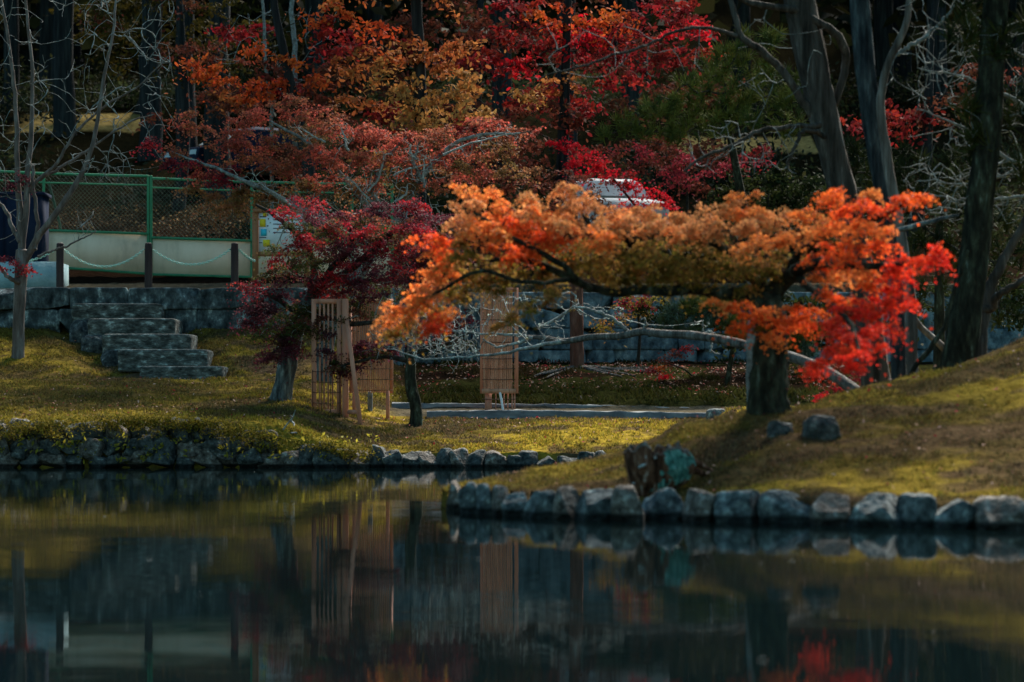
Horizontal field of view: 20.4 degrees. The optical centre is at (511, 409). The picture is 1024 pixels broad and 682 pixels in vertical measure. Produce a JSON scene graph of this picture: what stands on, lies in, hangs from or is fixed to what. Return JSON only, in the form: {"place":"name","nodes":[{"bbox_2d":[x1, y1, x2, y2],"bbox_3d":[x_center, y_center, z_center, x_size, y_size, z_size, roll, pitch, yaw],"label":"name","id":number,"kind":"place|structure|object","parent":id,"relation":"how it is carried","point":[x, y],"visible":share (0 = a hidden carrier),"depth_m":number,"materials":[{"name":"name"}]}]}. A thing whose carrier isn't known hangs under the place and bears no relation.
{"place":"outdoors","nodes":[
{"label":"outdoors","id":0,"kind":"place"},
{"bbox_2d":[0,468,1023,681],"bbox_3d":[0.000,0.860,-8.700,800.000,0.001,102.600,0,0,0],"label":"water","id":1,"kind":"structure","parent":0,"point":[313,575],"depth_m":13.50,"materials":[{"name":"black liquid"}]},
{"bbox_2d":[458,481,476,512],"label":"edging stone","id":2,"kind":"object","parent":1,"relation":"in","point":[467,499],"visible":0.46,"depth_m":23.57,"materials":[{"name":"stone"}]},
{"bbox_2d":[476,483,491,513],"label":"edging stone","id":3,"kind":"object","parent":1,"relation":"in","point":[483,494],"visible":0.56,"depth_m":23.31,"materials":[{"name":"stone"}]},
{"bbox_2d":[491,485,508,514],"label":"edging stone","id":4,"kind":"object","parent":1,"relation":"in","point":[499,493],"visible":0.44,"depth_m":23.15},
{"bbox_2d":[501,492,527,515],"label":"edging stone","id":5,"kind":"object","parent":1,"relation":"in","point":[513,504],"visible":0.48,"depth_m":22.95,"materials":[{"name":"stone"}]},
{"bbox_2d":[523,490,555,517],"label":"edging stone","id":6,"kind":"object","parent":1,"relation":"in","point":[539,504],"visible":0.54,"depth_m":22.47,"materials":[{"name":"stone"}]},
{"bbox_2d":[551,486,580,518],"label":"edging stone","id":7,"kind":"object","parent":1,"relation":"in","point":[566,501],"visible":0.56,"depth_m":22.27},
{"bbox_2d":[575,488,612,519],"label":"edging stone","id":8,"kind":"object","parent":1,"relation":"in","point":[594,504],"visible":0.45,"depth_m":22.07,"materials":[{"name":"stone"}]},
{"bbox_2d":[611,485,644,520],"bbox_3d":[0.895,0.809,22.021,0.262,0.456,0.427,0,0,0],"label":"edging stone","id":9,"kind":"object","parent":1,"relation":"in","point":[626,505],"visible":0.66,"depth_m":21.82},
{"bbox_2d":[682,488,716,521],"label":"edging stone","id":10,"kind":"object","parent":1,"relation":"in","point":[698,505],"visible":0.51,"depth_m":21.75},
{"bbox_2d":[846,492,902,526],"bbox_3d":[2.667,0.822,20.936,0.438,0.416,0.426,0,0,0],"label":"edging stone","id":11,"kind":"object","parent":1,"relation":"in","point":[876,509],"visible":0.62,"depth_m":20.81,"materials":[{"name":"stone"}]},
{"bbox_2d":[897,492,936,527],"bbox_3d":[2.971,0.826,20.855,0.287,0.427,0.413,0,0,0],"label":"edging stone","id":12,"kind":"object","parent":1,"relation":"in","point":[917,510],"visible":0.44,"depth_m":20.69,"materials":[{"name":"stone"}]},
{"bbox_2d":[0,0,1023,514],"bbox_3d":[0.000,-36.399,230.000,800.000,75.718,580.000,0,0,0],"label":"ground","id":13,"kind":"structure","parent":0,"point":[128,142],"depth_m":53.77,"materials":[{"name":"plant"}]},
{"bbox_2d":[1,0,19,109],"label":"cedar tree","id":14,"kind":"object","parent":13,"relation":"on","point":[13,25],"visible":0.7,"depth_m":89.80,"materials":[{"name":"brown plant"}]},
{"bbox_2d":[0,192,68,288],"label":"utility cabinet","id":15,"kind":"object","parent":13,"relation":"on","point":[45,267],"visible":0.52,"depth_m":57.27,"materials":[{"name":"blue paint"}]},
{"bbox_2d":[56,242,63,286],"bbox_3d":[-8.928,-2.788,56.187,0.169,1.018,0.166,0,0,43],"label":"chain post","id":16,"kind":"object","parent":13,"relation":"on","point":[59,267],"visible":0.85,"depth_m":56.13,"materials":[{"name":"metal"}]},
{"bbox_2d":[51,0,76,136],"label":"cedar tree","id":17,"kind":"object","parent":13,"relation":"on","point":[62,61],"visible":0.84,"depth_m":83.72,"materials":[{"name":"brown plant"}]},
{"bbox_2d":[0,0,173,358],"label":"bare tree","id":18,"kind":"object","parent":13,"relation":"on","point":[22,256],"visible":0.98,"depth_m":51.95,"materials":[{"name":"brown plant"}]},
{"bbox_2d":[144,242,151,287],"bbox_3d":[-7.180,-2.788,56.187,0.170,1.018,0.166,0,0,44],"label":"chain post","id":19,"kind":"object","parent":13,"relation":"on","point":[148,264],"visible":0.91,"depth_m":56.13,"materials":[{"name":"metal"}]},
{"bbox_2d":[69,303,227,379],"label":"stone steps","id":20,"kind":"structure","parent":13,"relation":"on","point":[146,340],"depth_m":52.30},
{"bbox_2d":[137,0,162,160],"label":"cedar tree","id":21,"kind":"object","parent":13,"relation":"on","point":[148,69],"visible":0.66,"depth_m":79.74,"materials":[{"name":"brown plant"}]},
{"bbox_2d":[76,0,277,210],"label":"autumn tree","id":22,"kind":"object","parent":13,"relation":"on","point":[181,51],"visible":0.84,"depth_m":71.14,"materials":[{"name":"orange plant"}]},
{"bbox_2d":[38,0,321,113],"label":"autumn tree","id":23,"kind":"object","parent":13,"relation":"on","point":[127,8],"visible":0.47,"depth_m":87.82,"materials":[{"name":"orange plant"}]},
{"bbox_2d":[173,0,197,185],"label":"cedar tree","id":24,"kind":"object","parent":13,"relation":"on","point":[188,19],"visible":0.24,"depth_m":75.82,"materials":[{"name":"brown plant"}]},
{"bbox_2d":[0,408,390,467],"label":"rubble wall","id":25,"kind":"structure","parent":13,"relation":"on","point":[200,441],"depth_m":41.84,"materials":[{"name":"stone"}]},
{"bbox_2d":[0,170,392,278],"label":"chain link fence","id":26,"kind":"object","parent":13,"relation":"on","point":[104,247],"visible":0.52,"depth_m":60.20,"materials":[{"name":"metal"}]},
{"bbox_2d":[0,287,392,334],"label":"retaining wall","id":27,"kind":"structure","parent":13,"relation":"on","point":[216,307],"depth_m":54.53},
{"bbox_2d":[203,0,231,199],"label":"cedar tree","id":28,"kind":"object","parent":13,"relation":"on","point":[212,120],"visible":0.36,"depth_m":73.73,"materials":[{"name":"brown plant"}]},
{"bbox_2d":[229,242,239,287],"bbox_3d":[-5.481,-2.788,56.187,0.170,1.018,0.166,0,0,-43],"label":"chain post","id":29,"kind":"object","parent":13,"relation":"on","point":[234,262],"visible":0.89,"depth_m":56.14,"materials":[{"name":"metal"}]},
{"bbox_2d":[162,127,326,175],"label":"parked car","id":30,"kind":"object","parent":13,"relation":"on","point":[196,152],"visible":0.1,"depth_m":75.25,"materials":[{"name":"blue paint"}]},
{"bbox_2d":[49,204,447,269],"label":"fallen leaves","id":31,"kind":"object","parent":13,"relation":"on","point":[156,218],"visible":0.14,"depth_m":69.36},
{"bbox_2d":[214,0,286,208],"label":"slim tree","id":32,"kind":"object","parent":13,"relation":"on","point":[265,43],"visible":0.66,"depth_m":66.95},
{"bbox_2d":[164,0,361,240],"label":"autumn tree","id":33,"kind":"object","parent":13,"relation":"on","point":[288,80],"visible":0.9,"depth_m":61.50,"materials":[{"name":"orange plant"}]},
{"bbox_2d":[252,209,309,286],"bbox_3d":[-4.714,-3.284,58.055,1.164,1.610,0.170,0,0,0],"label":"notice board","id":34,"kind":"object","parent":13,"relation":"on","point":[262,236],"visible":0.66,"depth_m":58.02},
{"bbox_2d":[273,0,335,204],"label":"slim tree","id":35,"kind":"object","parent":13,"relation":"on","point":[293,31],"visible":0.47,"depth_m":67.93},
{"bbox_2d":[296,444,314,467],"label":"edging stone","id":36,"kind":"object","parent":13,"relation":"on","point":[305,458],"visible":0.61,"depth_m":41.84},
{"bbox_2d":[304,0,325,102],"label":"cedar tree","id":37,"kind":"object","parent":13,"relation":"on","point":[314,8],"visible":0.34,"depth_m":89.72,"materials":[{"name":"brown plant"}]},
{"bbox_2d":[312,442,335,467],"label":"edging stone","id":38,"kind":"object","parent":13,"relation":"on","point":[319,462],"visible":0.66,"depth_m":41.80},
{"bbox_2d":[311,299,362,424],"bbox_3d":[-2.703,-0.713,45.234,0.975,2.090,0.401,0,0,28],"label":"timber screen","id":39,"kind":"object","parent":13,"relation":"on","point":[344,347],"visible":0.76,"depth_m":45.30,"materials":[{"name":"wood"}]},
{"bbox_2d":[129,92,546,383],"bbox_3d":[-3.074,-2.982,50.501,7.440,5.380,2.431,0,0,0],"label":"maple tree","id":40,"kind":"object","parent":13,"relation":"on","point":[357,187],"visible":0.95,"depth_m":50.50,"materials":[{"name":"red plant"}]},
{"bbox_2d":[332,448,354,467],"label":"edging stone","id":41,"kind":"object","parent":13,"relation":"on","point":[339,462],"visible":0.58,"depth_m":41.81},
{"bbox_2d":[226,195,477,400],"bbox_3d":[-2.540,-1.728,45.850,4.028,3.436,2.505,0,0,0],"label":"maple tree","id":42,"kind":"object","parent":13,"relation":"on","point":[289,338],"visible":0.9,"depth_m":45.59,"materials":[{"name":"red plant"}]},
{"bbox_2d":[349,299,392,419],"bbox_3d":[-2.311,-0.771,47.017,0.988,2.136,0.360,0,0,-31],"label":"bamboo screen","id":43,"kind":"object","parent":13,"relation":"on","point":[377,379],"visible":0.48,"depth_m":47.04,"materials":[{"name":"wood"}]},
{"bbox_2d":[363,0,382,100],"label":"cedar tree","id":44,"kind":"object","parent":13,"relation":"on","point":[371,14],"visible":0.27,"depth_m":93.73,"materials":[{"name":"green plant"}]},
{"bbox_2d":[368,445,385,467],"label":"edging stone","id":45,"kind":"object","parent":13,"relation":"on","point":[375,462],"visible":0.56,"depth_m":41.88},
{"bbox_2d":[382,449,403,467],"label":"edging stone","id":46,"kind":"object","parent":13,"relation":"on","point":[394,459],"visible":0.46,"depth_m":41.79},
{"bbox_2d":[0,326,794,452],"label":"moss","id":47,"kind":"object","parent":13,"relation":"on","point":[453,426],"visible":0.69,"depth_m":45.74,"materials":[{"name":"plant"}]},
{"bbox_2d":[322,298,479,426],"bbox_3d":[-1.793,-0.787,45.366,2.568,2.251,2.936,0,0,0],"label":"crooked tree","id":48,"kind":"object","parent":47,"relation":"on","point":[411,388],"visible":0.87,"depth_m":45.31,"materials":[{"name":"brown plant"}]},
{"bbox_2d":[297,0,505,286],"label":"autumn tree","id":49,"kind":"object","parent":13,"relation":"on","point":[419,56],"visible":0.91,"depth_m":57.40,"materials":[{"name":"orange plant"}]},
{"bbox_2d":[402,451,420,467],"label":"edging stone","id":50,"kind":"object","parent":13,"relation":"on","point":[410,459],"visible":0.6,"depth_m":41.85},
{"bbox_2d":[418,451,438,467],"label":"edging stone","id":51,"kind":"object","parent":13,"relation":"on","point":[427,459],"visible":0.59,"depth_m":41.86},
{"bbox_2d":[436,448,451,467],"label":"edging stone","id":52,"kind":"object","parent":13,"relation":"on","point":[443,459],"visible":0.57,"depth_m":41.87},
{"bbox_2d":[412,308,479,363],"bbox_3d":[-1.577,-1.366,56.944,2.172,1.347,1.159,0,0,0],"label":"dark shrub","id":53,"kind":"object","parent":13,"relation":"on","point":[461,326],"visible":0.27,"depth_m":56.94,"materials":[{"name":"green plant"}]},
{"bbox_2d":[446,480,460,509],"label":"edging stone","id":54,"kind":"object","parent":13,"relation":"on","point":[453,501],"visible":0.49,"depth_m":24.32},
{"bbox_2d":[448,448,468,467],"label":"edging stone","id":55,"kind":"object","parent":13,"relation":"on","point":[458,457],"visible":0.59,"depth_m":41.83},
{"bbox_2d":[185,0,745,232],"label":"autumn tree","id":56,"kind":"object","parent":13,"relation":"on","point":[429,27],"visible":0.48,"depth_m":67.13,"materials":[{"name":"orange plant"}]},
{"bbox_2d":[468,449,485,467],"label":"edging stone","id":57,"kind":"object","parent":13,"relation":"on","point":[476,458],"visible":0.52,"depth_m":41.86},
{"bbox_2d":[483,450,506,467],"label":"edging stone","id":58,"kind":"object","parent":13,"relation":"on","point":[494,459],"visible":0.61,"depth_m":41.82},
{"bbox_2d":[480,288,517,409],"bbox_3d":[-0.227,-1.011,50.420,0.680,2.288,0.160,0,0,0],"label":"bamboo screen","id":59,"kind":"object","parent":13,"relation":"on","point":[495,376],"visible":0.63,"depth_m":50.39,"materials":[{"name":"wood"}]},
{"bbox_2d":[491,0,513,170],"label":"cedar tree","id":60,"kind":"object","parent":13,"relation":"on","point":[498,97],"visible":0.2,"depth_m":77.76,"materials":[{"name":"brown plant"}]},
{"bbox_2d":[0,329,1019,496],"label":"fallen leaves","id":61,"kind":"object","parent":13,"relation":"on","point":[707,472],"visible":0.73,"depth_m":43.68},
{"bbox_2d":[0,37,1023,257],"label":"thicket","id":62,"kind":"object","parent":13,"relation":"on","point":[130,99],"visible":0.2,"depth_m":78.34,"materials":[{"name":"green plant"}]},
{"bbox_2d":[0,0,1023,75],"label":"woodland crowns","id":63,"kind":"object","parent":13,"relation":"on","point":[704,8],"visible":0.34,"depth_m":97.08,"materials":[{"name":"orange plant"}]},
{"bbox_2d":[506,455,523,467],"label":"edging stone","id":64,"kind":"object","parent":13,"relation":"on","point":[514,461],"visible":0.43,"depth_m":41.81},
{"bbox_2d":[19,0,1023,108],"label":"woodland","id":65,"kind":"object","parent":13,"relation":"on","point":[884,10],"visible":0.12,"depth_m":93.22,"materials":[{"name":"brown wood"}]},
{"bbox_2d":[518,450,538,467],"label":"edging stone","id":66,"kind":"object","parent":13,"relation":"on","point":[530,457],"visible":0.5,"depth_m":41.86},
{"bbox_2d":[392,402,689,408],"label":"stone kerb","id":67,"kind":"structure","parent":13,"relation":"on","point":[400,405],"depth_m":51.10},
{"bbox_2d":[427,409,705,418],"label":"stone kerb","id":68,"kind":"structure","parent":13,"relation":"on","point":[514,413],"depth_m":47.95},
{"bbox_2d":[555,0,577,180],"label":"cedar tree","id":69,"kind":"object","parent":13,"relation":"on","point":[557,76],"visible":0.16,"depth_m":71.83,"materials":[{"name":"brown plant"}]},
{"bbox_2d":[496,169,659,377],"bbox_3d":[1.222,-2.666,55.217,3.370,4.155,2.462,0,0,0],"label":"tree","id":70,"kind":"object","parent":13,"relation":"on","point":[576,329],"visible":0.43,"depth_m":55.58,"materials":[{"name":"red plant"}]},
{"bbox_2d":[439,0,722,268],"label":"autumn tree","id":71,"kind":"object","parent":13,"relation":"on","point":[565,126],"visible":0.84,"depth_m":60.94,"materials":[{"name":"red plant"}]},
{"bbox_2d":[556,178,668,238],"bbox_3d":[2.209,-4.590,65.976,1.780,1.500,4.150,0,0,-14],"label":"parked car","id":72,"kind":"object","parent":13,"relation":"on","point":[610,196],"visible":0.09,"depth_m":64.98,"materials":[{"name":"white paint"}]},
{"bbox_2d":[545,135,683,272],"bbox_3d":[2.217,-4.232,59.793,3.082,3.109,1.017,0,0,0],"label":"maple tree","id":73,"kind":"object","parent":13,"relation":"on","point":[598,165],"visible":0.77,"depth_m":59.75,"materials":[{"name":"red plant"}]},
{"bbox_2d":[387,291,859,390],"bbox_3d":[1.986,-0.821,35.601,7.641,1.467,3.263,0,0,39],"label":"leaning tree","id":74,"kind":"object","parent":13,"relation":"on","point":[844,383],"visible":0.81,"depth_m":36.22,"materials":[{"name":"grey plant"}]},
{"bbox_2d":[392,285,860,398],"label":"fallen leaves","id":75,"kind":"object","parent":13,"relation":"on","point":[615,371],"visible":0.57,"depth_m":54.50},
{"bbox_2d":[620,0,639,124],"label":"cedar tree","id":76,"kind":"object","parent":13,"relation":"on","point":[634,95],"visible":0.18,"depth_m":85.78,"materials":[{"name":"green plant"}]},
{"bbox_2d":[589,295,673,365],"bbox_3d":[2.406,-1.580,56.466,1.768,1.639,1.007,0,0,0],"label":"dark shrub","id":77,"kind":"object","parent":13,"relation":"on","point":[639,307],"visible":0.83,"depth_m":56.45,"materials":[{"name":"green plant"}]},
{"bbox_2d":[391,357,890,405],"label":"undergrowth","id":78,"kind":"object","parent":13,"relation":"on","point":[658,391],"visible":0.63,"depth_m":52.35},
{"bbox_2d":[365,181,956,414],"bbox_3d":[1.566,-0.969,24.339,5.352,2.119,2.909,0,0,39],"label":"maple tree","id":79,"kind":"object","parent":13,"relation":"on","point":[771,323],"visible":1,"depth_m":24.76,"materials":[{"name":"orange plant"}]},
{"bbox_2d":[642,487,683,518],"bbox_3d":[1.195,0.839,22.446,0.375,0.456,0.452,0,0,0],"label":"edging stone","id":80,"kind":"object","parent":13,"relation":"on","point":[666,503],"visible":0.57,"depth_m":22.24,"materials":[{"name":"stone"}]},
{"bbox_2d":[635,344,698,380],"bbox_3d":[3.049,-0.830,53.592,1.436,0.803,0.757,0,0,-23],"label":"red sprig","id":81,"kind":"object","parent":13,"relation":"on","point":[656,369],"visible":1,"depth_m":53.49,"materials":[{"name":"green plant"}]},
{"bbox_2d":[624,441,713,497],"bbox_3d":[1.276,0.548,23.029,0.752,0.587,0.552,0,0,0],"label":"tree stump","id":82,"kind":"object","parent":13,"relation":"on","point":[649,471],"visible":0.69,"depth_m":22.86,"materials":[{"name":"brown wood"}]},
{"bbox_2d":[597,140,781,255],"bbox_3d":[3.851,-4.719,63.449,4.463,2.762,1.668,0,0,0],"label":"red shrub","id":83,"kind":"object","parent":13,"relation":"on","point":[693,186],"visible":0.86,"depth_m":63.44,"materials":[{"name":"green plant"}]},
{"bbox_2d":[360,288,1023,365],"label":"retaining wall","id":84,"kind":"structure","parent":13,"relation":"on","point":[609,351],"depth_m":58.38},
{"bbox_2d":[593,21,808,269],"bbox_3d":[4.066,-5.250,58.896,4.926,5.522,2.035,0,0,0],"label":"pine tree","id":85,"kind":"object","parent":13,"relation":"on","point":[721,110],"visible":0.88,"depth_m":58.43,"materials":[{"name":"green plant"}]},
{"bbox_2d":[534,0,890,386],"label":"tree","id":86,"kind":"object","parent":13,"relation":"on","point":[818,101],"visible":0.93,"depth_m":30.85,"materials":[{"name":"grey plant"}]},
{"bbox_2d":[437,337,1023,506],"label":"moss","id":87,"kind":"object","parent":13,"relation":"on","point":[1015,476],"visible":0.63,"depth_m":24.12,"materials":[{"name":"plant"}]},
{"bbox_2d":[713,490,759,522],"bbox_3d":[1.745,0.827,21.812,0.408,0.426,0.438,0,0,0],"label":"edging stone","id":88,"kind":"object","parent":13,"relation":"on","point":[738,506],"visible":0.5,"depth_m":21.65,"materials":[{"name":"stone"}]},
{"bbox_2d":[654,294,825,384],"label":"pine tree","id":89,"kind":"object","parent":13,"relation":"on","point":[693,313],"visible":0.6,"depth_m":52.42,"materials":[{"name":"green plant"}]},
{"bbox_2d":[694,161,836,258],"bbox_3d":[5.457,-4.113,61.046,3.466,2.452,1.696,0,0,0],"label":"juniper shrub","id":90,"kind":"object","parent":13,"relation":"on","point":[773,173],"visible":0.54,"depth_m":60.88,"materials":[{"name":"green plant"}]},
{"bbox_2d":[681,282,856,369],"bbox_3d":[5.287,-1.551,54.946,4.045,1.790,1.428,0,0,0],"label":"evergreen bush","id":91,"kind":"object","parent":13,"relation":"on","point":[811,305],"visible":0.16,"depth_m":54.90,"materials":[{"name":"green plant"}]},
{"bbox_2d":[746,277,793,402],"bbox_3d":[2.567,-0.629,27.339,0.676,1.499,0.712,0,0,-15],"label":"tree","id":92,"kind":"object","parent":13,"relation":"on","point":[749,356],"visible":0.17,"depth_m":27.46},
{"bbox_2d":[766,420,793,437],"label":"boulder","id":93,"kind":"object","parent":13,"relation":"on","point":[775,427],"visible":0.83,"depth_m":23.94,"materials":[{"name":"stone"}]},
{"bbox_2d":[756,489,810,522],"bbox_3d":[2.086,0.826,21.719,0.440,0.421,0.440,0,0,0],"label":"edging stone","id":94,"kind":"object","parent":13,"relation":"on","point":[778,506],"visible":0.56,"depth_m":21.52,"materials":[{"name":"stone"}]},
{"bbox_2d":[802,414,841,439],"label":"boulder","id":95,"kind":"object","parent":13,"relation":"on","point":[824,427],"visible":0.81,"depth_m":23.75,"materials":[{"name":"stone"}]},
{"bbox_2d":[808,492,849,525],"bbox_3d":[2.371,0.826,21.215,0.293,0.416,0.437,0,0,0],"label":"edging stone","id":96,"kind":"object","parent":13,"relation":"on","point":[829,509],"visible":0.63,"depth_m":21.06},
{"bbox_2d":[813,371,860,402],"bbox_3d":[3.903,-0.172,33.557,0.806,0.586,0.482,0,0,-19],"label":"red shrub","id":97,"kind":"object","parent":13,"relation":"on","point":[835,389],"visible":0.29,"depth_m":33.51,"materials":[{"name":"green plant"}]},
{"bbox_2d":[850,0,905,380],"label":"tree","id":98,"kind":"object","parent":13,"relation":"on","point":[863,48],"visible":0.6,"depth_m":29.93,"materials":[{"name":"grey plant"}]},
{"bbox_2d":[876,0,959,374],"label":"tree","id":99,"kind":"object","parent":13,"relation":"on","point":[901,237],"visible":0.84,"depth_m":29.55,"materials":[{"name":"brown plant"}]},
{"bbox_2d":[917,318,943,351],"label":"fallen branch","id":100,"kind":"object","parent":13,"relation":"on","point":[929,335],"visible":0.45,"depth_m":31.98,"materials":[{"name":"wood"}]},
{"bbox_2d":[840,0,1023,251],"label":"autumn tree","id":101,"kind":"object","parent":13,"relation":"on","point":[926,119],"visible":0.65,"depth_m":63.95,"materials":[{"name":"red plant"}]},
{"bbox_2d":[843,133,1023,369],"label":"pine tree","id":102,"kind":"object","parent":13,"relation":"on","point":[938,235],"visible":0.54,"depth_m":35.96,"materials":[{"name":"green plant"}]},
{"bbox_2d":[852,257,1023,345],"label":"evergreen bush","id":103,"kind":"object","parent":13,"relation":"on","point":[1019,294],"visible":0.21,"depth_m":47.87,"materials":[{"name":"green plant"}]},
{"bbox_2d":[907,250,968,375],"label":"tree","id":104,"kind":"object","parent":13,"relation":"on","point":[929,350],"visible":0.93,"depth_m":28.59,"materials":[{"name":"brown plant"}]},
{"bbox_2d":[933,499,975,528],"bbox_3d":[3.231,0.843,20.655,0.349,0.393,0.447,0,0,0],"label":"edging stone","id":105,"kind":"object","parent":13,"relation":"on","point":[957,514],"visible":0.52,"depth_m":20.46,"materials":[{"name":"stone"}]},
{"bbox_2d":[904,0,1023,223],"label":"bare tree","id":106,"kind":"object","parent":13,"relation":"on","point":[1007,159],"visible":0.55,"depth_m":29.79,"materials":[{"name":"grey plant"}]},
{"bbox_2d":[929,0,1023,369],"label":"tree","id":107,"kind":"object","parent":13,"relation":"on","point":[963,329],"visible":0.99,"depth_m":29.09,"materials":[{"name":"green plant"}]},
{"bbox_2d":[897,214,958,231],"bbox_3d":[4.212,-1.883,28.804,0.623,0.183,0.060,0,0,0],"label":"broken branch","id":108,"kind":"object","parent":107,"relation":"attached to","point":[921,223],"visible":0.97,"depth_m":28.79,"materials":[{"name":"grey plant"}]},
{"bbox_2d":[972,496,1023,529],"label":"edging stone","id":109,"kind":"object","parent":13,"relation":"on","point":[999,513],"visible":0.63,"depth_m":20.32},
{"bbox_2d":[978,216,1023,356],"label":"tree","id":110,"kind":"object","parent":13,"relation":"on","point":[990,301],"visible":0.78,"depth_m":29.98,"materials":[{"name":"brown plant"}]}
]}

